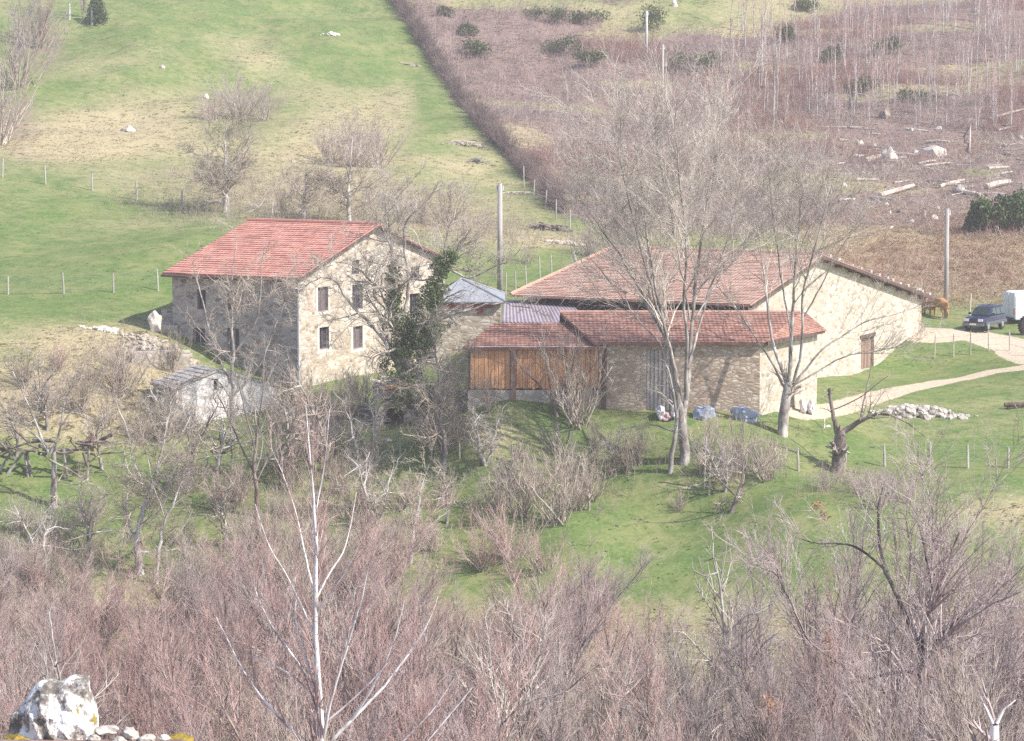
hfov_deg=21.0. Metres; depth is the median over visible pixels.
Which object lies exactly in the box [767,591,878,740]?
thicket tree
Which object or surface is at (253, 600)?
thicket tree
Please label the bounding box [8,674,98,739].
lichen boulder
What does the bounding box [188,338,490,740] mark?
birch tree
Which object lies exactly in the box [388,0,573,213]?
hedge
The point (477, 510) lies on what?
bare shrub
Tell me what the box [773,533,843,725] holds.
thicket tree
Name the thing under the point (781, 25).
birch sapling
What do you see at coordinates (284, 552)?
thicket tree
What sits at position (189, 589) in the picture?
thicket tree
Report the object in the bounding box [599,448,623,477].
bare shrub
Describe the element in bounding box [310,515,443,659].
thicket tree
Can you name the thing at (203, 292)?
window
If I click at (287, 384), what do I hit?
bare shrub
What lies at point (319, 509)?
thicket tree
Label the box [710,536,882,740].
thicket tree
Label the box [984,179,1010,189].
fallen log
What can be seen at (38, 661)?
thicket tree
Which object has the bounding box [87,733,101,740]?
ledge stone
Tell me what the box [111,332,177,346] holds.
rubble heap
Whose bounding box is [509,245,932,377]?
barn
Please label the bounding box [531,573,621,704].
thicket tree
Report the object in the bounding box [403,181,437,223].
bare shrub
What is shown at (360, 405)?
bare shrub
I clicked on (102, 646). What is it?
thicket tree
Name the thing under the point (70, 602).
thicket tree
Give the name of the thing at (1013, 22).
birch sapling
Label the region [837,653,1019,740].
thicket tree
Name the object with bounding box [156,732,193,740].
moss hump
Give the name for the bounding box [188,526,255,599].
thicket tree
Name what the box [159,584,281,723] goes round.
thicket tree
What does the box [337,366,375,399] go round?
bare shrub
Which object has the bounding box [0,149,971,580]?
dead bracken
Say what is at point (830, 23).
birch sapling
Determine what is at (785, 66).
birch sapling
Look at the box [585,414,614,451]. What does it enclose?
bare shrub
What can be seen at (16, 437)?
gnarled tree
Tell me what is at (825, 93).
birch sapling
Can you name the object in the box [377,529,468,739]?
thicket tree
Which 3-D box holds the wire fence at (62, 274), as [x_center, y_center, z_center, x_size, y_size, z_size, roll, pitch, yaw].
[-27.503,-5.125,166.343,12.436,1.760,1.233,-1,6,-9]
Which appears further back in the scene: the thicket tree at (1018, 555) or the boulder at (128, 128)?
the boulder at (128, 128)
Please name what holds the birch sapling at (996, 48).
on the ground at (178, 40)
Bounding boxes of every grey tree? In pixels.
[0,593,59,724]
[4,594,133,739]
[223,560,336,739]
[259,552,422,740]
[384,581,479,735]
[433,570,623,740]
[444,598,555,740]
[553,604,699,740]
[618,612,739,740]
[671,510,789,740]
[773,485,917,739]
[980,595,1023,709]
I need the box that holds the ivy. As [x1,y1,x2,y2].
[377,246,458,418]
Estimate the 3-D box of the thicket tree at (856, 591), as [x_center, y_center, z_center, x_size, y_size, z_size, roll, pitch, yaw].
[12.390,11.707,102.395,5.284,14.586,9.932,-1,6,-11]
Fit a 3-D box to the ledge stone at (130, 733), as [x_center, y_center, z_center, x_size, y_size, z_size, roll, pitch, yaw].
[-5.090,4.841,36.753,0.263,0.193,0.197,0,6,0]
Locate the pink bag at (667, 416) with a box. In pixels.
[662,411,671,420]
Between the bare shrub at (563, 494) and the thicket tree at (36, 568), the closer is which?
the thicket tree at (36, 568)
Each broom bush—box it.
[436,5,455,17]
[455,20,479,36]
[456,34,491,57]
[520,5,572,20]
[539,33,589,52]
[565,8,611,23]
[572,48,610,65]
[636,1,668,33]
[658,49,724,69]
[774,23,796,43]
[791,0,820,12]
[814,42,847,61]
[843,74,880,92]
[868,34,905,54]
[896,88,942,102]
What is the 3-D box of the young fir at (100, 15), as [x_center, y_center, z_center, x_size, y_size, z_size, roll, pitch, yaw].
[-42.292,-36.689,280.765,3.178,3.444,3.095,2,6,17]
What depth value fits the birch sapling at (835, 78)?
264.93 m
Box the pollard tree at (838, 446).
[820,314,934,473]
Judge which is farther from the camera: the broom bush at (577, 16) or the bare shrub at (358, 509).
the broom bush at (577, 16)
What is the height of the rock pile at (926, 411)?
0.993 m
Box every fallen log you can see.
[817,126,863,127]
[863,154,880,163]
[878,183,914,196]
[927,179,948,181]
[939,179,964,187]
[963,189,980,195]
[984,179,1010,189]
[991,108,1023,117]
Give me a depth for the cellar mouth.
147.22 m
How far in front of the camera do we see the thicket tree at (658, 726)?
63.71 m
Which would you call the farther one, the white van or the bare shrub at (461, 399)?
the white van
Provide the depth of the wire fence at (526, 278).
174.81 m
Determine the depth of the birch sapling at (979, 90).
257.82 m
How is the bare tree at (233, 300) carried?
on the ground at (178, 40)
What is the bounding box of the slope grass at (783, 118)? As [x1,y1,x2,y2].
[423,0,1022,238]
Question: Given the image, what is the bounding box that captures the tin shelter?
[502,300,576,322]
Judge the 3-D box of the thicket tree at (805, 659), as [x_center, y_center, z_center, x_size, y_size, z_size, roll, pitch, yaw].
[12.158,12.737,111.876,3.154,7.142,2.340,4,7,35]
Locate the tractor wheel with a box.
[1017,316,1023,334]
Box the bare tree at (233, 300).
[169,214,315,441]
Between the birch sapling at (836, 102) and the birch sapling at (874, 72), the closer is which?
the birch sapling at (836, 102)
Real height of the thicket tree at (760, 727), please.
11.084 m
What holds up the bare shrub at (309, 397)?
on the ground at (178, 40)
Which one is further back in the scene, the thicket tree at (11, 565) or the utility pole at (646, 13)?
the utility pole at (646, 13)
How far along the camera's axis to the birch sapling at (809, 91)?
264.07 m
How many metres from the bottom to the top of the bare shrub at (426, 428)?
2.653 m
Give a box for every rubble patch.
[320,31,339,35]
[544,239,585,246]
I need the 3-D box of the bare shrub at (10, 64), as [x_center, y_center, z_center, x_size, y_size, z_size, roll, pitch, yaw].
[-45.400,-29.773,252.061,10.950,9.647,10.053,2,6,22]
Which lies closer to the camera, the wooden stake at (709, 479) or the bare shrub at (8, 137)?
the wooden stake at (709, 479)
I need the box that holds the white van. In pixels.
[1003,290,1023,320]
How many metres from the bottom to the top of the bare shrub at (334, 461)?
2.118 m
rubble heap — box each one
[76,325,123,334]
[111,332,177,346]
[117,340,199,365]
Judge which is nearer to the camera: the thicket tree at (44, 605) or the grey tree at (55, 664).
the grey tree at (55, 664)
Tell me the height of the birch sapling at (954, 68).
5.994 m
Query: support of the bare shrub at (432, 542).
on the ground at (178, 40)
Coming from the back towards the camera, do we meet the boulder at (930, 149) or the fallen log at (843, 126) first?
the fallen log at (843, 126)
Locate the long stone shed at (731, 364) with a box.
[463,310,825,416]
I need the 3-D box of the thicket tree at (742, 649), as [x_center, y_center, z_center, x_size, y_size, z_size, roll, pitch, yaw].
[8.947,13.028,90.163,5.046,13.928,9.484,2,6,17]
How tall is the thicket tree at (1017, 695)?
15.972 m
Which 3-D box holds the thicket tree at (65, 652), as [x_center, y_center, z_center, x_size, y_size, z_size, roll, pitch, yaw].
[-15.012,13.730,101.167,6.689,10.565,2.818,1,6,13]
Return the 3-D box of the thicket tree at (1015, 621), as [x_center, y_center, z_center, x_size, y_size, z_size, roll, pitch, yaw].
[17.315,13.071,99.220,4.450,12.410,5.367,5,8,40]
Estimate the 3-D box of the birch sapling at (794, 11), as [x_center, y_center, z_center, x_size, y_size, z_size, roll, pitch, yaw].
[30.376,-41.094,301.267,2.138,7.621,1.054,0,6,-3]
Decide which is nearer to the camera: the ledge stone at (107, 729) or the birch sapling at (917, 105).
the ledge stone at (107, 729)
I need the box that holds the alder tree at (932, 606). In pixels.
[702,403,1023,740]
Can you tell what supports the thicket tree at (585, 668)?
on the ground at (178, 40)
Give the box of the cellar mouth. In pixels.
[373,382,414,427]
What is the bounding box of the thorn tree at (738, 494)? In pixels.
[693,439,791,513]
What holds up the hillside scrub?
on the ground at (178, 40)
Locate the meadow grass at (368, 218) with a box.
[0,0,1023,627]
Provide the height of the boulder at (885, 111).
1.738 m
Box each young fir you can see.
[82,0,109,25]
[961,204,985,231]
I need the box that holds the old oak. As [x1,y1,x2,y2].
[266,153,556,420]
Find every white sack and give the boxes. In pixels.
[799,398,806,413]
[807,398,814,413]
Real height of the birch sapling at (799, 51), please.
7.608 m
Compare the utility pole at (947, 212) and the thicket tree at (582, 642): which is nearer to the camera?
the thicket tree at (582, 642)
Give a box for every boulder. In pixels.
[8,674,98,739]
[120,125,135,132]
[671,0,677,6]
[879,107,890,118]
[881,146,897,162]
[921,145,946,157]
[954,184,965,192]
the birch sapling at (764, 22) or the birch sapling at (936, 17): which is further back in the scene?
the birch sapling at (764, 22)
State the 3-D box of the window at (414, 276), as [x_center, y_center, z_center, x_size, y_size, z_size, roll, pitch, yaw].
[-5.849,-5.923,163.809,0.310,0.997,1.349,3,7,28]
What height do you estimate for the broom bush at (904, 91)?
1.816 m
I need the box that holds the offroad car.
[962,303,1006,331]
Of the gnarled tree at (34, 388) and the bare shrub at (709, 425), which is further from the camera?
the gnarled tree at (34, 388)
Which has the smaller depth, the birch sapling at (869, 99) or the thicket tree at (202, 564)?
the thicket tree at (202, 564)
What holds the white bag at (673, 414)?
on the ground at (178, 40)
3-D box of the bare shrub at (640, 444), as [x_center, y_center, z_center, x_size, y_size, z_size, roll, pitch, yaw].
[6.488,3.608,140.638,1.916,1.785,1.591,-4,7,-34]
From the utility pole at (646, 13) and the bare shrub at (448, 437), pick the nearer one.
the bare shrub at (448, 437)
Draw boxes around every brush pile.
[441,140,485,146]
[467,158,496,165]
[502,191,531,194]
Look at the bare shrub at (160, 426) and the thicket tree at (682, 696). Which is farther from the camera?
the bare shrub at (160, 426)
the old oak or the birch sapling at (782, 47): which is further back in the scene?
the birch sapling at (782, 47)
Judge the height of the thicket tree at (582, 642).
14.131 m
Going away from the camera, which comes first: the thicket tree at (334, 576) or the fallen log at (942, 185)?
the thicket tree at (334, 576)
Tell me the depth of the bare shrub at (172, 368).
151.59 m
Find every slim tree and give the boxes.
[202,328,305,518]
[379,446,458,562]
[599,304,688,473]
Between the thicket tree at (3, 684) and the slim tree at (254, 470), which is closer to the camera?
the thicket tree at (3, 684)
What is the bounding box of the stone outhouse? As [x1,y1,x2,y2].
[436,278,505,359]
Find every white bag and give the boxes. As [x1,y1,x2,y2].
[655,405,664,420]
[671,404,674,419]
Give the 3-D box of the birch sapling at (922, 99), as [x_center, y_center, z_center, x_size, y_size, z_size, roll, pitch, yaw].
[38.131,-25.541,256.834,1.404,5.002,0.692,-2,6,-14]
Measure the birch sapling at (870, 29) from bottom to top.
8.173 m
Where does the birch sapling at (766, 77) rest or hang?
on the ground at (178, 40)
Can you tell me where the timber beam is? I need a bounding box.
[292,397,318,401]
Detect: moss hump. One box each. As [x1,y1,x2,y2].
[4,734,30,739]
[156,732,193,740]
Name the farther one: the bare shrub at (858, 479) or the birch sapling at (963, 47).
the birch sapling at (963, 47)
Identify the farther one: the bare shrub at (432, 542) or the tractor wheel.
the tractor wheel
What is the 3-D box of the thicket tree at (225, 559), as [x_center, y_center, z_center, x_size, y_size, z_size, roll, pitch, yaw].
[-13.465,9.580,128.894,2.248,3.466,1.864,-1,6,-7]
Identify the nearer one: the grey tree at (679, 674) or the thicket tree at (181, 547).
the grey tree at (679, 674)
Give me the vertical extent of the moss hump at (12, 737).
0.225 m
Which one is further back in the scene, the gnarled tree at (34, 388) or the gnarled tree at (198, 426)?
the gnarled tree at (34, 388)
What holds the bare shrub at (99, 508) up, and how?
on the ground at (178, 40)
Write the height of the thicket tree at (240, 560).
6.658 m
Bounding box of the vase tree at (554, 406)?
[503,322,598,416]
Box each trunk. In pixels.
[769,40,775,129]
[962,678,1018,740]
[969,123,970,152]
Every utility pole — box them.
[496,184,503,290]
[644,11,648,59]
[660,44,664,116]
[943,208,950,318]
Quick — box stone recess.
[159,309,176,333]
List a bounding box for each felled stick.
[856,178,878,180]
[869,196,893,199]
[924,162,949,166]
[926,140,948,142]
[989,166,1008,168]
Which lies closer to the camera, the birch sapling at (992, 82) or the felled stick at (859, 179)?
the felled stick at (859, 179)
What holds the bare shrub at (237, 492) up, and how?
on the ground at (178, 40)
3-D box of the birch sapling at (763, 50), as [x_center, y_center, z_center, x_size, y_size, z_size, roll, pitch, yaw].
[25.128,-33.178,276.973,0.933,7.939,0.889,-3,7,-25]
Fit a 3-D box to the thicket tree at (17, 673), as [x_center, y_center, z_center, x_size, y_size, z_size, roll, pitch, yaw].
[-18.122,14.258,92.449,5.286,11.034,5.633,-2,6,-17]
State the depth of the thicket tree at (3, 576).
120.49 m
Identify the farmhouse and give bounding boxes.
[160,218,443,389]
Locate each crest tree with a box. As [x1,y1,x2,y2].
[162,94,269,211]
[268,151,342,218]
[284,105,401,220]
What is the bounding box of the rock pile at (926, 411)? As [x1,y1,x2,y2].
[867,403,977,419]
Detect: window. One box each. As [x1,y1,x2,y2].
[190,323,207,344]
[194,285,208,308]
[224,285,238,308]
[224,323,241,356]
[315,282,330,315]
[317,322,331,353]
[349,280,365,313]
[350,255,360,273]
[350,321,365,352]
[409,289,420,316]
[410,262,420,278]
[475,308,482,312]
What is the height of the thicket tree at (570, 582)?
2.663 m
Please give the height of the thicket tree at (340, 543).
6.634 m
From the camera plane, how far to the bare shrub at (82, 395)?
145.80 m
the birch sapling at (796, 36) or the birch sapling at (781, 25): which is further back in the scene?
the birch sapling at (781, 25)
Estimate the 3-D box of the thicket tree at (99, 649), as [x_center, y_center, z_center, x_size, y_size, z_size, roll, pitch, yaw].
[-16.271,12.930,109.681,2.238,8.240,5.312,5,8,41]
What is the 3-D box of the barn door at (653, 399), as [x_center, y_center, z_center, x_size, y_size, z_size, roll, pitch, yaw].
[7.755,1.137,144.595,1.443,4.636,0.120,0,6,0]
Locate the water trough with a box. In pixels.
[1004,402,1023,409]
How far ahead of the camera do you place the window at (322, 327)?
155.15 m
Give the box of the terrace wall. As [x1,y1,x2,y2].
[131,350,189,371]
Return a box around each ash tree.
[513,22,820,466]
[675,95,948,437]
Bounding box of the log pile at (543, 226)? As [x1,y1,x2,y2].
[527,222,573,231]
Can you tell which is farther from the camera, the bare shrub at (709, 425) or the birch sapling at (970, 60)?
the birch sapling at (970, 60)
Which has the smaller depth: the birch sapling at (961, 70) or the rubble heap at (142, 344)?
the rubble heap at (142, 344)
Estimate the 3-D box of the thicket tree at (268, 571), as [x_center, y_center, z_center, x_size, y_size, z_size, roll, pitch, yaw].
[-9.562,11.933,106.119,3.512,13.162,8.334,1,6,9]
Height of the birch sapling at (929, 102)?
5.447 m
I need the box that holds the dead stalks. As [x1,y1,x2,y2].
[601,78,1023,240]
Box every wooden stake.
[68,4,70,19]
[231,442,232,469]
[703,437,706,488]
[708,463,710,495]
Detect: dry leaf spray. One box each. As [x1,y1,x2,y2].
[758,690,778,719]
[811,499,827,521]
[821,625,839,665]
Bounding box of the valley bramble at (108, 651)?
[9,566,621,740]
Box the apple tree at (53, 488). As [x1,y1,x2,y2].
[0,344,108,509]
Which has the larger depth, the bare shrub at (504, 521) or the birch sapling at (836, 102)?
the birch sapling at (836, 102)
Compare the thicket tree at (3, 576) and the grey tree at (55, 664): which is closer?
the grey tree at (55, 664)
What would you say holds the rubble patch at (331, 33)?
on the ground at (178, 40)
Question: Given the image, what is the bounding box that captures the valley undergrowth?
[25,560,1023,740]
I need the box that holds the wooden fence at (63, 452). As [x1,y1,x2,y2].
[0,429,127,480]
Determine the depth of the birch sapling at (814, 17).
293.68 m
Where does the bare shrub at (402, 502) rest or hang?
on the ground at (178, 40)
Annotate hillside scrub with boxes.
[399,0,1023,239]
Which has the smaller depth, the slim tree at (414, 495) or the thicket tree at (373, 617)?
the thicket tree at (373, 617)
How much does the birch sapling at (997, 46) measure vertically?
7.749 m
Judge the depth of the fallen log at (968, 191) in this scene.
219.25 m
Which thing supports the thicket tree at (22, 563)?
on the ground at (178, 40)
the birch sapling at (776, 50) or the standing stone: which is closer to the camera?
the standing stone
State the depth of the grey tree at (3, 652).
92.65 m
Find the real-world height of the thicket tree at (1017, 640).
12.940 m
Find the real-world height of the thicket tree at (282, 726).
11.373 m
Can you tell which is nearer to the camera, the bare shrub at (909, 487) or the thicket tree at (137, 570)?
the thicket tree at (137, 570)
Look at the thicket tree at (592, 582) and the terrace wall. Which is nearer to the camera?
the thicket tree at (592, 582)
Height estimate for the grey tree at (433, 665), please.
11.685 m
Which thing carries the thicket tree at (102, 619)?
on the ground at (178, 40)
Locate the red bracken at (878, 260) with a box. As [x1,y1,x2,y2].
[670,185,1023,308]
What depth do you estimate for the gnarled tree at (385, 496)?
136.49 m
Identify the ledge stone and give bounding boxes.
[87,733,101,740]
[94,725,118,734]
[112,736,126,740]
[120,727,138,739]
[137,734,155,740]
[158,734,169,740]
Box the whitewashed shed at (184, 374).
[150,364,280,427]
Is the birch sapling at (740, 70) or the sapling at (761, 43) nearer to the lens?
the birch sapling at (740, 70)
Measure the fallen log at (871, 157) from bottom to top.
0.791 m
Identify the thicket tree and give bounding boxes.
[0,531,62,607]
[0,532,40,606]
[0,533,38,619]
[0,536,27,590]
[0,541,66,627]
[0,547,104,647]
[0,561,23,632]
[0,587,45,679]
[0,594,54,688]
[0,598,33,721]
[0,598,85,737]
[0,599,97,737]
[0,619,86,734]
[0,624,62,738]
[0,634,38,738]
[0,637,68,722]
[0,642,30,737]
[0,671,21,732]
[1,564,127,729]
[1,589,59,690]
[2,564,100,685]
[6,534,49,598]
[9,0,43,68]
[12,544,68,631]
[13,609,169,739]
[17,583,63,678]
[18,592,135,739]
[19,587,81,643]
[33,0,56,48]
[33,529,105,622]
[33,574,93,656]
[38,534,101,629]
[38,563,186,738]
[47,569,162,671]
[57,604,153,739]
[66,610,202,738]
[72,542,255,739]
[73,573,128,655]
[75,0,87,14]
[75,618,122,737]
[80,561,137,651]
[90,603,204,735]
[95,538,234,646]
[102,571,288,740]
[102,615,226,739]
[108,611,297,740]
[126,657,341,740]
[131,660,360,740]
[134,595,262,740]
[142,595,410,740]
[143,592,346,740]
[144,544,207,673]
[145,547,208,585]
[148,593,246,698]
[151,592,233,708]
[155,558,230,670]
[156,682,210,738]
[158,553,261,675]
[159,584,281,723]
[171,527,217,596]
[171,544,228,642]
[182,574,229,713]
[184,579,267,691]
[187,603,241,740]
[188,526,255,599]
[191,538,281,682]
[191,646,293,740]
[193,525,262,648]
[202,500,304,740]
[205,507,339,738]
[205,542,239,594]
[216,538,343,617]
[222,491,293,584]
[233,546,339,681]
[239,539,452,740]
[239,544,330,617]
[241,542,292,630]
[241,558,399,739]
[242,675,367,740]
[251,587,335,710]
[258,556,330,676]
[259,526,312,594]
[263,505,349,720]
[270,531,352,629]
[275,489,351,580]
[286,521,412,624]
[291,501,364,592]
[291,517,361,605]
[295,524,412,737]
[303,535,375,675]
[309,557,378,645]
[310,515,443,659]
[311,528,380,655]
[329,658,422,740]
[332,610,591,740]
[338,533,465,738]
[341,503,412,597]
[341,582,577,739]
[344,542,457,669]
[345,482,457,609]
[350,516,400,618]
[351,516,395,608]
[352,686,507,740]
[353,562,431,731]
[354,583,477,740]
[356,569,400,708]
[360,592,540,740]
[369,558,581,740]
[373,605,556,740]
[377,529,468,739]
[381,570,491,740]
[382,652,619,740]
[404,582,463,682]
[427,580,513,702]
[436,584,636,740]
[436,588,511,733]
[448,543,584,740]
[473,543,603,720]
[473,696,675,740]
[475,526,628,740]
[477,589,567,682]
[481,512,582,737]
[497,640,640,740]
[524,661,600,740]
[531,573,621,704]
[536,609,645,740]
[544,654,752,740]
[556,555,597,601]
[556,589,596,651]
[557,539,678,661]
[565,562,614,617]
[570,561,623,614]
[570,621,674,740]
[573,570,601,616]
[586,692,681,740]
[588,597,683,738]
[591,642,799,740]
[596,586,673,725]
[598,580,694,740]
[618,657,721,740]
[626,671,685,737]
[629,645,817,740]
[631,649,753,740]
[651,615,740,739]
[680,620,808,740]
[685,599,744,740]
[693,572,853,740]
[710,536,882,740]
[716,639,849,740]
[726,491,854,740]
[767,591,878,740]
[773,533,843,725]
[774,674,851,740]
[778,485,950,740]
[783,601,841,738]
[794,582,1023,740]
[804,539,1023,740]
[809,598,926,740]
[809,712,872,740]
[826,567,1023,740]
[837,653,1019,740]
[838,673,1023,740]
[842,615,1016,740]
[852,479,968,739]
[879,505,1021,740]
[885,493,988,710]
[900,517,978,723]
[903,536,1021,727]
[908,612,1020,740]
[911,627,1023,740]
[928,588,1023,740]
[938,567,1023,740]
[954,529,1023,727]
[970,566,1023,738]
[999,694,1023,740]
[1005,579,1023,698]
[1005,586,1023,740]
[1006,577,1023,724]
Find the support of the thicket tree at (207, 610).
on the ground at (178, 40)
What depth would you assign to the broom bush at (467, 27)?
286.65 m
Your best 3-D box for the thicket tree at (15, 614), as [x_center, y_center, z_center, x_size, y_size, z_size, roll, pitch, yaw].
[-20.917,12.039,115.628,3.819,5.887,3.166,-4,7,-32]
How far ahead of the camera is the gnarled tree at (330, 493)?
133.99 m
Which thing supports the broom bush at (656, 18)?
on the ground at (178, 40)
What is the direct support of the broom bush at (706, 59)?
on the ground at (178, 40)
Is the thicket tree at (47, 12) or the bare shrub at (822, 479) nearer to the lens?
the bare shrub at (822, 479)
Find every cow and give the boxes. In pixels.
[922,297,933,314]
[926,297,948,317]
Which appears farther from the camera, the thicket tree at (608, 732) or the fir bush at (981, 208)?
the fir bush at (981, 208)
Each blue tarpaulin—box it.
[692,406,716,420]
[730,406,758,422]
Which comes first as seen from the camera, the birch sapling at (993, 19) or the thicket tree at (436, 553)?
the thicket tree at (436, 553)
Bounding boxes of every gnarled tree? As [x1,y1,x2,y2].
[0,389,32,456]
[0,495,84,573]
[4,355,70,431]
[47,463,108,554]
[57,394,123,469]
[127,367,206,442]
[165,379,263,487]
[185,462,265,549]
[187,385,271,473]
[214,364,324,486]
[275,347,355,473]
[289,462,376,547]
[324,384,391,470]
[338,444,414,524]
[385,301,484,472]
[419,450,473,524]
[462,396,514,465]
[474,435,533,507]
[557,446,602,510]
[583,419,631,473]
[690,438,752,491]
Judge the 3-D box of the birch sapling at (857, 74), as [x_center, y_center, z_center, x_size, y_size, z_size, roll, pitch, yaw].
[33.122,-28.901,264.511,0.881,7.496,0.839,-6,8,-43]
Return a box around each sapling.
[711,19,722,65]
[721,15,725,65]
[727,44,737,92]
[728,21,743,73]
[729,0,732,46]
[737,38,742,104]
[740,0,749,30]
[741,0,746,48]
[743,87,752,124]
[745,45,762,105]
[751,0,754,42]
[752,35,762,87]
[759,8,765,85]
[760,7,765,75]
[761,43,767,107]
[761,47,767,113]
[762,2,767,45]
[764,42,781,108]
[765,9,782,71]
[771,17,778,86]
[778,2,782,45]
[780,30,786,61]
[781,0,788,58]
[783,46,791,83]
[783,76,793,120]
[784,74,789,119]
[789,0,797,24]
[792,9,796,58]
[793,8,798,57]
[795,12,812,81]
[802,48,806,106]
[807,63,810,112]
[810,26,822,98]
[811,0,814,37]
[811,54,818,114]
[814,1,819,61]
[815,37,832,106]
[815,62,823,104]
[817,59,831,111]
[829,13,838,87]
[832,0,850,69]
[832,69,841,130]
[833,42,836,104]
[840,0,847,64]
[840,44,859,116]
[840,80,848,117]
[845,0,853,46]
[845,3,853,36]
[849,78,852,128]
[852,38,860,103]
[853,19,864,78]
[853,36,858,108]
[855,0,860,49]
[859,81,870,127]
[861,67,868,102]
[863,3,875,69]
[866,0,877,58]
[866,81,871,119]
[869,48,885,109]
[871,37,889,107]
[871,46,880,95]
[872,0,884,67]
[873,39,879,100]
[878,30,884,92]
[879,60,887,95]
[882,19,886,59]
[884,9,896,83]
[885,1,894,52]
[890,0,904,52]
[890,46,905,106]
[895,24,899,91]
[906,0,914,37]
[911,31,915,68]
[911,78,918,123]
[916,49,922,113]
[916,72,928,119]
[920,21,940,91]
[923,11,939,70]
[925,43,937,106]
[926,70,933,122]
[927,53,932,93]
[930,54,939,112]
[932,68,938,124]
[936,17,940,58]
[941,0,944,33]
[942,58,948,126]
[944,0,949,24]
[952,68,958,125]
[953,34,973,103]
[954,36,958,93]
[955,15,968,77]
[960,39,964,81]
[964,22,973,95]
[966,33,973,87]
[968,26,975,89]
[969,0,978,29]
[971,0,983,28]
[971,44,984,129]
[975,15,982,74]
[976,69,982,112]
[981,72,985,105]
[982,4,987,55]
[983,45,997,99]
[984,69,997,122]
[986,35,993,99]
[987,0,997,29]
[988,11,1004,82]
[989,32,999,115]
[990,78,996,113]
[991,2,995,48]
[993,0,1000,27]
[998,3,1011,60]
[1002,42,1015,127]
[1003,0,1013,51]
[1012,2,1014,40]
[1013,8,1022,71]
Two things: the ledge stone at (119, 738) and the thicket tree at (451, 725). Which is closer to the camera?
the ledge stone at (119, 738)
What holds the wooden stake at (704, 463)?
on the ground at (178, 40)
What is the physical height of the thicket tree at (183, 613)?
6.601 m
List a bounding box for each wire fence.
[0,158,272,217]
[0,269,158,293]
[192,428,232,472]
[323,437,616,466]
[505,254,551,295]
[523,166,570,228]
[722,442,1022,471]
[934,330,1022,357]
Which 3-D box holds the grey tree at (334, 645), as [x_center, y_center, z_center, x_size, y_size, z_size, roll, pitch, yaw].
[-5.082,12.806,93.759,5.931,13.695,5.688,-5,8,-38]
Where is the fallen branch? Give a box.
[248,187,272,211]
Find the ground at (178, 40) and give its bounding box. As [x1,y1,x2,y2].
[0,0,1023,740]
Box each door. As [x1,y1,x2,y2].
[646,349,673,409]
[860,332,875,368]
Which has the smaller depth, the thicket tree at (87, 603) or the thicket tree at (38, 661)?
the thicket tree at (38, 661)
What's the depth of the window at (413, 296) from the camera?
164.03 m
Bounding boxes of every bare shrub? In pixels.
[0,0,80,47]
[0,0,88,89]
[0,62,45,145]
[0,492,43,534]
[2,340,44,388]
[11,367,84,418]
[13,493,93,545]
[32,341,74,371]
[46,352,106,413]
[60,482,117,524]
[88,382,125,428]
[90,333,159,398]
[100,334,151,375]
[111,392,163,438]
[141,392,184,444]
[149,326,191,372]
[161,460,220,493]
[165,512,196,546]
[179,397,210,432]
[190,88,235,120]
[192,463,251,510]
[196,66,271,119]
[204,455,256,508]
[213,499,281,550]
[240,79,296,120]
[241,413,337,476]
[259,399,298,434]
[259,482,308,518]
[268,357,354,435]
[269,181,299,215]
[273,377,302,405]
[273,451,316,491]
[288,470,352,520]
[297,401,368,457]
[300,387,332,412]
[307,123,354,163]
[309,359,371,429]
[315,108,388,165]
[315,451,364,495]
[320,444,350,479]
[326,463,385,511]
[332,368,384,416]
[332,481,388,528]
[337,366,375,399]
[338,435,402,478]
[342,117,413,167]
[355,502,411,545]
[366,463,437,511]
[400,404,455,447]
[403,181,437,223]
[409,517,454,551]
[417,396,478,454]
[420,176,479,228]
[424,466,467,507]
[430,360,469,415]
[443,508,522,572]
[464,489,551,562]
[465,489,497,526]
[468,468,517,511]
[474,373,506,412]
[482,444,557,519]
[488,455,542,493]
[508,432,536,462]
[510,433,594,526]
[511,523,569,573]
[515,241,537,263]
[521,451,574,495]
[528,318,626,430]
[530,417,584,455]
[547,435,590,480]
[553,469,598,509]
[566,217,604,255]
[566,441,620,501]
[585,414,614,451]
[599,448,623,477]
[603,428,656,473]
[624,428,658,455]
[667,485,690,510]
[679,424,762,482]
[687,405,723,454]
[687,446,715,475]
[711,407,773,467]
[740,434,775,471]
[742,430,794,482]
[764,436,794,468]
[801,460,846,490]
[837,462,890,494]
[846,460,909,511]
[895,470,920,502]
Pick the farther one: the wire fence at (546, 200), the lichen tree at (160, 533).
the wire fence at (546, 200)
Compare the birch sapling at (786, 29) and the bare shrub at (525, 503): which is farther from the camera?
the birch sapling at (786, 29)
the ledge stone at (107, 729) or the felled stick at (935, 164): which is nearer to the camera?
the ledge stone at (107, 729)
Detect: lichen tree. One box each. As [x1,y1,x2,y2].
[65,350,219,575]
[138,445,223,583]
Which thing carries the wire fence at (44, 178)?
on the ground at (178, 40)
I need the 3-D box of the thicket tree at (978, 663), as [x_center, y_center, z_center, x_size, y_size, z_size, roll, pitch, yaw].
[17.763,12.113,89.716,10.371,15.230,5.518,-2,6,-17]
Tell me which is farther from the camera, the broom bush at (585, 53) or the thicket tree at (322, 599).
the broom bush at (585, 53)
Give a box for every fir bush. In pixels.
[968,193,1010,230]
[992,186,1023,230]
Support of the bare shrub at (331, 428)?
on the ground at (178, 40)
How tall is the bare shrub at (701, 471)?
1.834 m
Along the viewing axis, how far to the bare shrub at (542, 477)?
138.72 m
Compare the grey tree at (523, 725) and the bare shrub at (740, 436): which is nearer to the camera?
the grey tree at (523, 725)
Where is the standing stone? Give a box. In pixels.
[147,310,161,332]

